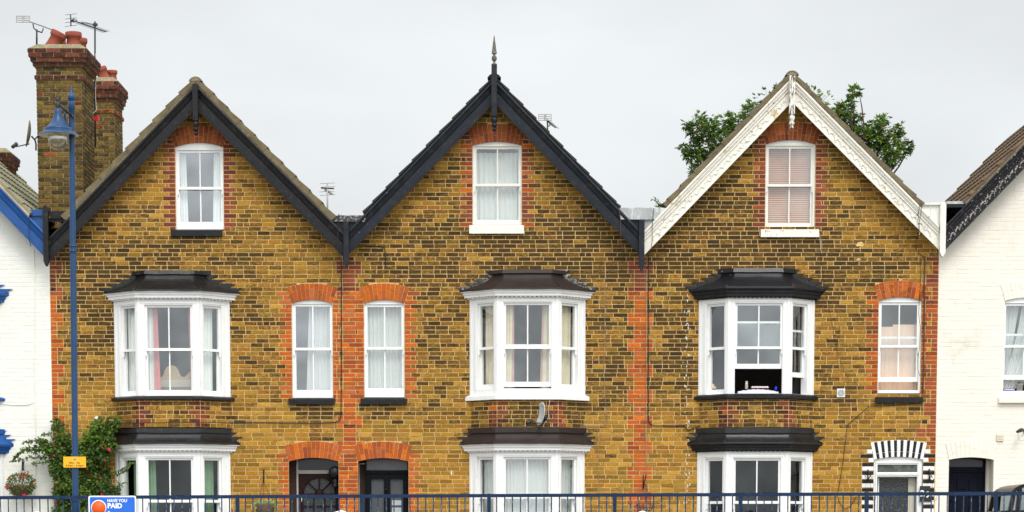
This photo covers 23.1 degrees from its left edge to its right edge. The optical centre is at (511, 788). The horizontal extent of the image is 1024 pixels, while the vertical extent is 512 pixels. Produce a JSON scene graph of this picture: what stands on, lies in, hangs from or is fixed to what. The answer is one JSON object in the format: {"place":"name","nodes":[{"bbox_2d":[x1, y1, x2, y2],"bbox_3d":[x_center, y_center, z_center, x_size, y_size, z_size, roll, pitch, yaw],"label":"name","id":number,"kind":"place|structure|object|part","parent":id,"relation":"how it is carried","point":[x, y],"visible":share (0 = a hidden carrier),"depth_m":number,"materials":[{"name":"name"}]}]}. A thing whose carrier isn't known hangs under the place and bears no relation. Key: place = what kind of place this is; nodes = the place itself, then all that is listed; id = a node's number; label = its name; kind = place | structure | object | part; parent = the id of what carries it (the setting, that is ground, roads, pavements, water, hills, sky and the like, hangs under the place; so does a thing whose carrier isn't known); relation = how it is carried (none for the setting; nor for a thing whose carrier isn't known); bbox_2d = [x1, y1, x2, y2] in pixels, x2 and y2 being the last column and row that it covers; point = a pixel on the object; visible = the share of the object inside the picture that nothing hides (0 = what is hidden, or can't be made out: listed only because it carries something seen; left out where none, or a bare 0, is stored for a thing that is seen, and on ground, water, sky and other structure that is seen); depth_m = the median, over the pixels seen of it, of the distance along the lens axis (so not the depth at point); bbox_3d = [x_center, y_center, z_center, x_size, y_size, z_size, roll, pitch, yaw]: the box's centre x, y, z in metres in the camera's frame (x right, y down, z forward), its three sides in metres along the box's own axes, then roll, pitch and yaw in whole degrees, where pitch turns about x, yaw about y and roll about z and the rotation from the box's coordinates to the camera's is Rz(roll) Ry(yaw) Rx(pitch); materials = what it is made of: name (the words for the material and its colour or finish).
{"place":"outdoors","nodes":[
{"label":"outdoors","id":0,"kind":"place"},
{"bbox_2d":[0,0,1023,215],"label":"sky","id":1,"kind":"structure","parent":0,"point":[345,94],"materials":[{"name":"white"}]},
{"bbox_2d":[792,377,800,399],"bbox_3d":[5.126,-7.022,44.902,0.500,0.840,0.518,0,6,0],"label":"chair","id":2,"kind":"object","parent":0,"point":[797,386],"visible":0.28,"depth_m":44.63,"materials":[{"name":"wood"}]},
{"bbox_2d":[935,125,1023,511],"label":"terraced house","id":3,"kind":"structure","parent":0,"point":[980,357],"depth_m":44.46,"materials":[{"name":"beige paint"}]},
{"bbox_2d":[948,472,982,511],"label":"door","id":4,"kind":"structure","parent":3,"relation":"in","point":[958,481],"depth_m":45.12,"materials":[{"name":"blue paint"}]},
{"bbox_2d":[996,434,1003,440],"bbox_3d":[8.701,-6.257,44.581,0.128,0.136,0.034,0,6,0],"label":"louvre vent","id":5,"kind":"object","parent":3,"relation":"attached to","point":[999,437],"visible":1,"depth_m":44.57,"materials":[{"name":"beige plastic"}]},
{"bbox_2d":[998,298,1023,402],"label":"window","id":6,"kind":"structure","parent":3,"relation":"in","point":[1013,367],"depth_m":44.59,"materials":[{"name":"white paint"}]},
{"bbox_2d":[1016,382,1023,390],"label":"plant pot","id":7,"kind":"object","parent":3,"relation":"on","point":[1019,386],"visible":1,"depth_m":44.56,"materials":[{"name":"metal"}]},
{"bbox_2d":[1016,428,1023,440],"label":"security light","id":8,"kind":"object","parent":3,"relation":"attached to","point":[1020,430],"visible":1,"depth_m":44.36,"materials":[{"name":"grey metal"}]},
{"bbox_2d":[988,484,1023,511],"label":"parked car","id":9,"kind":"object","parent":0,"point":[1015,498],"visible":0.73,"depth_m":37.72,"materials":[{"name":"black paint"}]},
{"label":"window","id":10,"kind":"part","parent":9,"relation":"part of","materials":[{"name":"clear glass"}]},
{"label":"ground","id":11,"kind":"structure","parent":0,"visible":0},
{"bbox_2d":[0,148,54,511],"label":"terraced house","id":12,"kind":"structure","parent":11,"relation":"on","point":[19,201],"depth_m":44.45,"materials":[{"name":"white paint"}]},
{"bbox_2d":[0,285,11,400],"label":"bay window","id":13,"kind":"structure","parent":12,"relation":"in","point":[4,293],"depth_m":44.31,"materials":[{"name":"white paint"}]},
{"bbox_2d":[0,429,14,511],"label":"bay window","id":14,"kind":"structure","parent":12,"relation":"in","point":[5,444],"depth_m":44.59,"materials":[{"name":"white paint"}]},
{"bbox_2d":[4,460,36,495],"bbox_3d":[-8.715,-5.491,44.374,0.606,0.667,0.596,0,6,0],"label":"hanging basket","id":15,"kind":"object","parent":12,"relation":"attached to","point":[19,490],"visible":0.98,"depth_m":44.26,"materials":[{"name":"green plant"}]},
{"bbox_2d":[33,250,35,495],"bbox_3d":[-8.489,-7.364,44.474,0.087,4.352,0.018,0,6,0],"label":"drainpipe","id":16,"kind":"object","parent":12,"relation":"attached to","point":[34,361],"visible":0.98,"depth_m":44.44,"materials":[{"name":"white paint"}]},
{"bbox_2d":[9,414,133,511],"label":"climbing rose","id":17,"kind":"object","parent":11,"relation":"on","point":[100,438],"visible":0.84,"depth_m":44.34,"materials":[{"name":"green plant"}]},
{"bbox_2d":[27,28,361,511],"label":"terraced house","id":18,"kind":"structure","parent":11,"relation":"on","point":[207,255],"depth_m":44.35,"materials":[{"name":"brick"}]},
{"bbox_2d":[11,120,38,150],"bbox_3d":[-8.689,-11.693,44.769,0.254,0.541,0.665,2,6,23],"label":"satellite dish","id":19,"kind":"object","parent":18,"relation":"attached to","point":[14,145],"visible":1,"depth_m":44.68,"materials":[{"name":"grey metal"}]},
{"bbox_2d":[16,16,51,44],"bbox_3d":[-8.602,-13.798,45.679,0.274,0.509,0.947,5,8,40],"label":"tv aerial","id":20,"kind":"object","parent":18,"relation":"attached to","point":[23,21],"visible":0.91,"depth_m":45.43,"materials":[{"name":"grey metal"}]},
{"bbox_2d":[65,14,108,147],"bbox_3d":[-7.799,-13.114,46.473,0.299,2.370,1.077,4,7,35],"label":"tv aerial","id":21,"kind":"object","parent":18,"relation":"attached to","point":[94,26],"visible":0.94,"depth_m":46.41,"materials":[{"name":"grey metal"}]},
{"bbox_2d":[100,270,241,427],"bbox_3d":[-6.042,-7.771,44.197,2.533,2.757,0.700,0,6,0],"label":"bay window","id":22,"kind":"structure","parent":18,"relation":"in","point":[147,291],"depth_m":44.14,"materials":[{"name":"white paint"}]},
{"bbox_2d":[117,422,225,423],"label":"cable","id":23,"kind":"object","parent":18,"relation":"attached to","point":[176,422],"visible":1,"depth_m":44.09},
{"bbox_2d":[160,365,190,389],"bbox_3d":[-5.994,-7.031,44.706,0.615,1.057,0.070,0,6,0],"label":"headboard","id":24,"kind":"object","parent":18,"relation":"on","point":[178,382],"visible":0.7,"depth_m":44.66,"materials":[{"name":"beige fabric"}]},
{"bbox_2d":[113,428,241,511],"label":"bay window","id":25,"kind":"structure","parent":18,"relation":"in","point":[202,446],"depth_m":44.26,"materials":[{"name":"white paint"}]},
{"bbox_2d":[171,143,223,235],"bbox_3d":[-5.564,-10.584,44.231,0.930,1.628,0.273,0,6,0],"label":"window","id":26,"kind":"structure","parent":18,"relation":"in","point":[183,227],"depth_m":44.25,"materials":[{"name":"white paint"}]},
{"bbox_2d":[254,469,277,511],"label":"hanging basket","id":27,"kind":"object","parent":18,"relation":"attached to","point":[264,506],"visible":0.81,"depth_m":44.35,"materials":[{"name":"green plant"}]},
{"bbox_2d":[231,260,341,423],"bbox_3d":[-4.006,-7.926,44.408,1.994,2.873,0.014,0,6,0],"label":"cable","id":28,"kind":"object","parent":18,"relation":"attached to","point":[341,371],"visible":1,"depth_m":44.48,"materials":[{"name":"black plastic"}]},
{"bbox_2d":[288,300,334,403],"bbox_3d":[-3.564,-7.760,44.518,0.824,1.838,0.281,0,6,0],"label":"window","id":29,"kind":"structure","parent":18,"relation":"in","point":[319,390],"depth_m":44.58,"materials":[{"name":"white paint"}]},
{"bbox_2d":[298,474,338,511],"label":"door","id":30,"kind":"structure","parent":18,"relation":"in","point":[308,484],"depth_m":44.99,"materials":[{"name":"red paint"}]},
{"bbox_2d":[320,183,334,207],"bbox_3d":[-3.683,-11.835,50.682,0.291,0.842,0.537,3,6,26],"label":"tv aerial","id":31,"kind":"object","parent":18,"relation":"attached to","point":[327,191],"visible":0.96,"depth_m":50.54,"materials":[{"name":"metal"}]},
{"bbox_2d":[328,466,338,486],"bbox_3d":[-3.176,-5.583,44.786,0.230,0.384,0.227,0,6,0],"label":"wall lantern","id":32,"kind":"object","parent":18,"relation":"attached to","point":[333,472],"depth_m":44.71,"materials":[{"name":"black paint"}]},
{"bbox_2d":[337,214,341,259],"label":"cable","id":33,"kind":"object","parent":18,"relation":"attached to","point":[337,238],"visible":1,"depth_m":43.86,"materials":[{"name":"black plastic"}]},
{"bbox_2d":[331,36,665,511],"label":"terraced house","id":34,"kind":"structure","parent":11,"relation":"on","point":[489,220],"depth_m":44.32,"materials":[{"name":"brick"},{"name":"dark tile"},{"name":"black and white gloss paint"}]},
{"bbox_2d":[364,244,385,266],"bbox_3d":[-2.426,-9.435,44.258,0.395,0.405,0.014,0,6,0],"label":"cable","id":35,"kind":"object","parent":34,"relation":"attached to","point":[379,246],"visible":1,"depth_m":44.24,"materials":[{"name":"black plastic"}]},
{"bbox_2d":[366,474,386,511],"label":"door leaf","id":36,"kind":"structure","parent":34,"relation":"in","point":[375,483],"depth_m":44.96,"materials":[{"name":"black paint"}]},
{"bbox_2d":[361,300,406,403],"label":"window","id":37,"kind":"structure","parent":34,"relation":"in","point":[384,352],"depth_m":44.59,"materials":[{"name":"white paint"}]},
{"bbox_2d":[385,474,407,511],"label":"door leaf","id":38,"kind":"structure","parent":34,"relation":"in","point":[396,483],"depth_m":44.98,"materials":[{"name":"black paint"}]},
{"bbox_2d":[469,142,523,233],"bbox_3d":[-0.272,-10.614,44.231,0.969,1.602,0.280,0,6,0],"label":"window","id":39,"kind":"structure","parent":34,"relation":"in","point":[497,177],"depth_m":44.31,"materials":[{"name":"white paint"}]},
{"bbox_2d":[458,427,594,511],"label":"bay window","id":40,"kind":"structure","parent":34,"relation":"in","point":[517,460],"depth_m":44.39,"materials":[{"name":"white paint"}]},
{"bbox_2d":[457,269,598,427],"bbox_3d":[0.271,-7.780,44.196,2.551,2.776,0.699,0,6,0],"label":"bay window","id":41,"kind":"structure","parent":34,"relation":"in","point":[496,403],"depth_m":44.14,"materials":[{"name":"white paint"}]},
{"bbox_2d":[526,402,547,424],"bbox_3d":[0.457,-6.581,43.908,0.276,0.410,0.523,2,6,23],"label":"satellite dish","id":42,"kind":"object","parent":34,"relation":"attached to","point":[541,416],"visible":1,"depth_m":44.01,"materials":[{"name":"grey metal"}]},
{"bbox_2d":[538,114,558,128],"bbox_3d":[0.746,-12.731,49.046,0.262,0.770,1.311,1,6,10],"label":"tv aerial","id":43,"kind":"object","parent":34,"relation":"attached to","point":[549,122],"visible":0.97,"depth_m":48.40,"materials":[{"name":"grey metal"}]},
{"bbox_2d":[583,269,607,426],"bbox_3d":[1.382,-7.820,44.421,0.644,2.767,0.009,0,6,0],"label":"cable","id":44,"kind":"object","parent":34,"relation":"attached to","point":[604,355],"visible":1,"depth_m":44.42,"materials":[{"name":"brown plastic"}]},
{"bbox_2d":[606,250,622,271],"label":"cable","id":45,"kind":"object","parent":34,"relation":"attached to","point":[622,264],"visible":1,"depth_m":44.28,"materials":[{"name":"black plastic"}]},
{"bbox_2d":[636,474,652,511],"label":"hanging basket","id":46,"kind":"object","parent":34,"relation":"attached to","point":[645,497],"visible":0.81,"depth_m":44.44,"materials":[{"name":"green metal"}]},
{"bbox_2d":[639,70,945,511],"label":"terraced house","id":47,"kind":"structure","parent":11,"relation":"on","point":[777,182],"depth_m":44.32,"materials":[{"name":"brick"},{"name":"weathered tile"},{"name":"white gloss paint"}]},
{"bbox_2d":[644,269,646,452],"bbox_3d":[2.370,-7.201,44.483,0.058,4.026,0.008,0,6,0],"label":"cable","id":48,"kind":"object","parent":47,"relation":"attached to","point":[646,343],"visible":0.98,"depth_m":44.41,"materials":[{"name":"black plastic"}]},
{"bbox_2d":[651,197,661,206],"bbox_3d":[2.592,-10.431,44.548,0.247,0.215,0.128,0,6,0],"label":"weed","id":49,"kind":"object","parent":47,"relation":"on","point":[659,204],"visible":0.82,"depth_m":44.54,"materials":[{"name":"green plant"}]},
{"bbox_2d":[648,253,700,429],"bbox_3d":[2.965,-7.930,44.405,1.120,3.122,0.014,0,6,0],"label":"cable","id":50,"kind":"object","parent":47,"relation":"attached to","point":[648,357],"visible":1,"depth_m":44.44,"materials":[{"name":"black plastic"}]},
{"bbox_2d":[687,427,823,511],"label":"bay window","id":51,"kind":"structure","parent":47,"relation":"in","point":[799,444],"depth_m":44.25,"materials":[{"name":"white paint"}]},
{"bbox_2d":[684,268,829,427],"bbox_3d":[4.340,-7.787,44.195,2.604,2.791,0.699,0,6,0],"label":"bay window","id":52,"kind":"structure","parent":47,"relation":"in","point":[732,288],"depth_m":44.11,"materials":[{"name":"white paint"}]},
{"bbox_2d":[738,389,777,392],"bbox_3d":[4.354,-6.842,44.640,0.718,0.533,0.800,0,6,0],"label":"table","id":53,"kind":"object","parent":47,"relation":"on","point":[757,391],"visible":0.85,"depth_m":44.22,"materials":[{"name":"white fabric"}]},
{"bbox_2d":[751,386,768,387],"bbox_3d":[4.393,-7.114,44.331,0.315,0.033,0.100,0,6,0],"label":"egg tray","id":54,"kind":"object","parent":53,"relation":"on","point":[760,387],"visible":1,"depth_m":44.28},
{"bbox_2d":[760,140,818,236],"bbox_3d":[4.912,-10.598,44.219,1.031,1.693,0.252,0,6,0],"label":"window","id":55,"kind":"structure","parent":47,"relation":"in","point":[789,161],"depth_m":44.29,"materials":[{"name":"white paint"}]},
{"bbox_2d":[820,252,849,380],"bbox_3d":[5.733,-8.385,44.364,0.565,2.299,0.005,0,6,0],"label":"cable","id":56,"kind":"object","parent":47,"relation":"attached to","point":[830,316],"visible":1,"depth_m":44.36,"materials":[{"name":"black plastic"}]},
{"bbox_2d":[837,389,844,396],"bbox_3d":[5.854,-7.038,44.499,0.144,0.150,0.042,0,6,0],"label":"extractor vent","id":57,"kind":"object","parent":47,"relation":"attached to","point":[840,392],"visible":1,"depth_m":44.48,"materials":[{"name":"white paint"}]},
{"bbox_2d":[865,469,875,500],"bbox_3d":[6.366,-5.400,44.556,0.186,0.567,0.188,5,8,43],"label":"basket bracket","id":58,"kind":"object","parent":47,"relation":"attached to","point":[868,476],"visible":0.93,"depth_m":44.56,"materials":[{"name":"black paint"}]},
{"bbox_2d":[838,403,916,508],"bbox_3d":[6.559,-5.934,44.607,1.497,1.887,0.011,0,6,0],"label":"cable","id":59,"kind":"object","parent":47,"relation":"attached to","point":[845,444],"visible":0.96,"depth_m":44.58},
{"bbox_2d":[877,477,915,511],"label":"door","id":60,"kind":"structure","parent":47,"relation":"in","point":[884,484],"depth_m":44.88,"materials":[{"name":"white paint"}]},
{"bbox_2d":[875,297,922,402],"bbox_3d":[6.888,-7.799,44.524,0.846,1.859,0.301,0,6,0],"label":"window","id":61,"kind":"structure","parent":47,"relation":"in","point":[898,345],"depth_m":44.63,"materials":[{"name":"white paint"}]},
{"bbox_2d":[917,257,920,374],"bbox_3d":[7.231,-8.362,44.351,0.055,2.082,0.007,0,6,0],"label":"cable","id":62,"kind":"object","parent":47,"relation":"attached to","point":[918,311],"visible":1,"depth_m":44.32,"materials":[{"name":"black plastic"}]},
{"bbox_2d":[923,256,925,392],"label":"cable","id":63,"kind":"object","parent":47,"relation":"attached to","point":[924,327],"visible":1,"depth_m":44.38,"materials":[{"name":"black plastic"}]},
{"bbox_2d":[920,486,930,501],"bbox_3d":[7.392,-5.262,44.674,0.211,0.280,0.023,0,6,0],"label":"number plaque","id":64,"kind":"object","parent":47,"relation":"attached to","point":[924,488],"visible":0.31,"depth_m":44.66,"materials":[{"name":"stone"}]},
{"bbox_2d":[675,82,914,176],"bbox_3d":[6.532,-10.598,58.210,5.541,11.610,2.800,0,6,0],"label":"tree","id":65,"kind":"object","parent":11,"relation":"on","point":[705,127],"visible":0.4,"depth_m":57.42,"materials":[{"name":"green plant"}]},
{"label":"raised walkway","id":66,"kind":"structure","parent":0,"visible":0},
{"bbox_2d":[0,495,111,511],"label":"railing panel","id":67,"kind":"object","parent":66,"relation":"on","point":[44,497],"visible":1,"depth_m":31.72,"materials":[{"name":"blue paint"}]},
{"bbox_2d":[38,86,80,511],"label":"street lamp","id":68,"kind":"object","parent":66,"relation":"on","point":[58,127],"visible":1,"depth_m":31.54,"materials":[{"name":"blue metal"}]},
{"bbox_2d":[63,457,85,467],"bbox_3d":[-5.561,-4.146,31.796,0.288,0.143,0.028,0,6,0],"label":"parking plate","id":69,"kind":"object","parent":68,"relation":"attached to","point":[74,462],"visible":1,"depth_m":31.79,"materials":[{"name":"yellow metal"}]},
{"bbox_2d":[112,495,239,511],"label":"railing panel","id":70,"kind":"object","parent":66,"relation":"on","point":[205,497],"visible":1,"depth_m":31.59,"materials":[{"name":"blue paint"}]},
{"bbox_2d":[88,496,135,511],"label":"parking sign","id":71,"kind":"object","parent":70,"relation":"attached to","point":[111,503],"visible":1,"depth_m":31.62,"materials":[{"name":"blue metal"}]},
{"bbox_2d":[239,494,364,511],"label":"railing panel","id":72,"kind":"object","parent":66,"relation":"on","point":[354,496],"visible":1,"depth_m":31.48,"materials":[{"name":"blue paint"}]},
{"bbox_2d":[364,494,490,511],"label":"railing panel","id":73,"kind":"object","parent":66,"relation":"on","point":[410,496],"visible":1,"depth_m":31.36,"materials":[{"name":"blue paint"}]},
{"bbox_2d":[491,493,616,511],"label":"railing panel","id":74,"kind":"object","parent":66,"relation":"on","point":[606,495],"visible":1,"depth_m":31.24,"materials":[{"name":"blue paint"}]},
{"bbox_2d":[617,493,742,511],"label":"railing panel","id":75,"kind":"object","parent":66,"relation":"on","point":[693,495],"visible":1,"depth_m":31.13,"materials":[{"name":"blue paint"}]},
{"bbox_2d":[743,492,868,511],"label":"railing panel","id":76,"kind":"object","parent":66,"relation":"on","point":[858,494],"visible":1,"depth_m":31.01,"materials":[{"name":"blue paint"}]},
{"bbox_2d":[869,491,997,511],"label":"railing panel","id":77,"kind":"object","parent":66,"relation":"on","point":[939,494],"visible":1,"depth_m":30.90,"materials":[{"name":"blue paint"}]},
{"bbox_2d":[998,492,1023,511],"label":"railing panel","id":78,"kind":"object","parent":66,"relation":"on","point":[1011,493],"visible":1,"depth_m":30.83,"materials":[{"name":"blue paint"}]}
]}

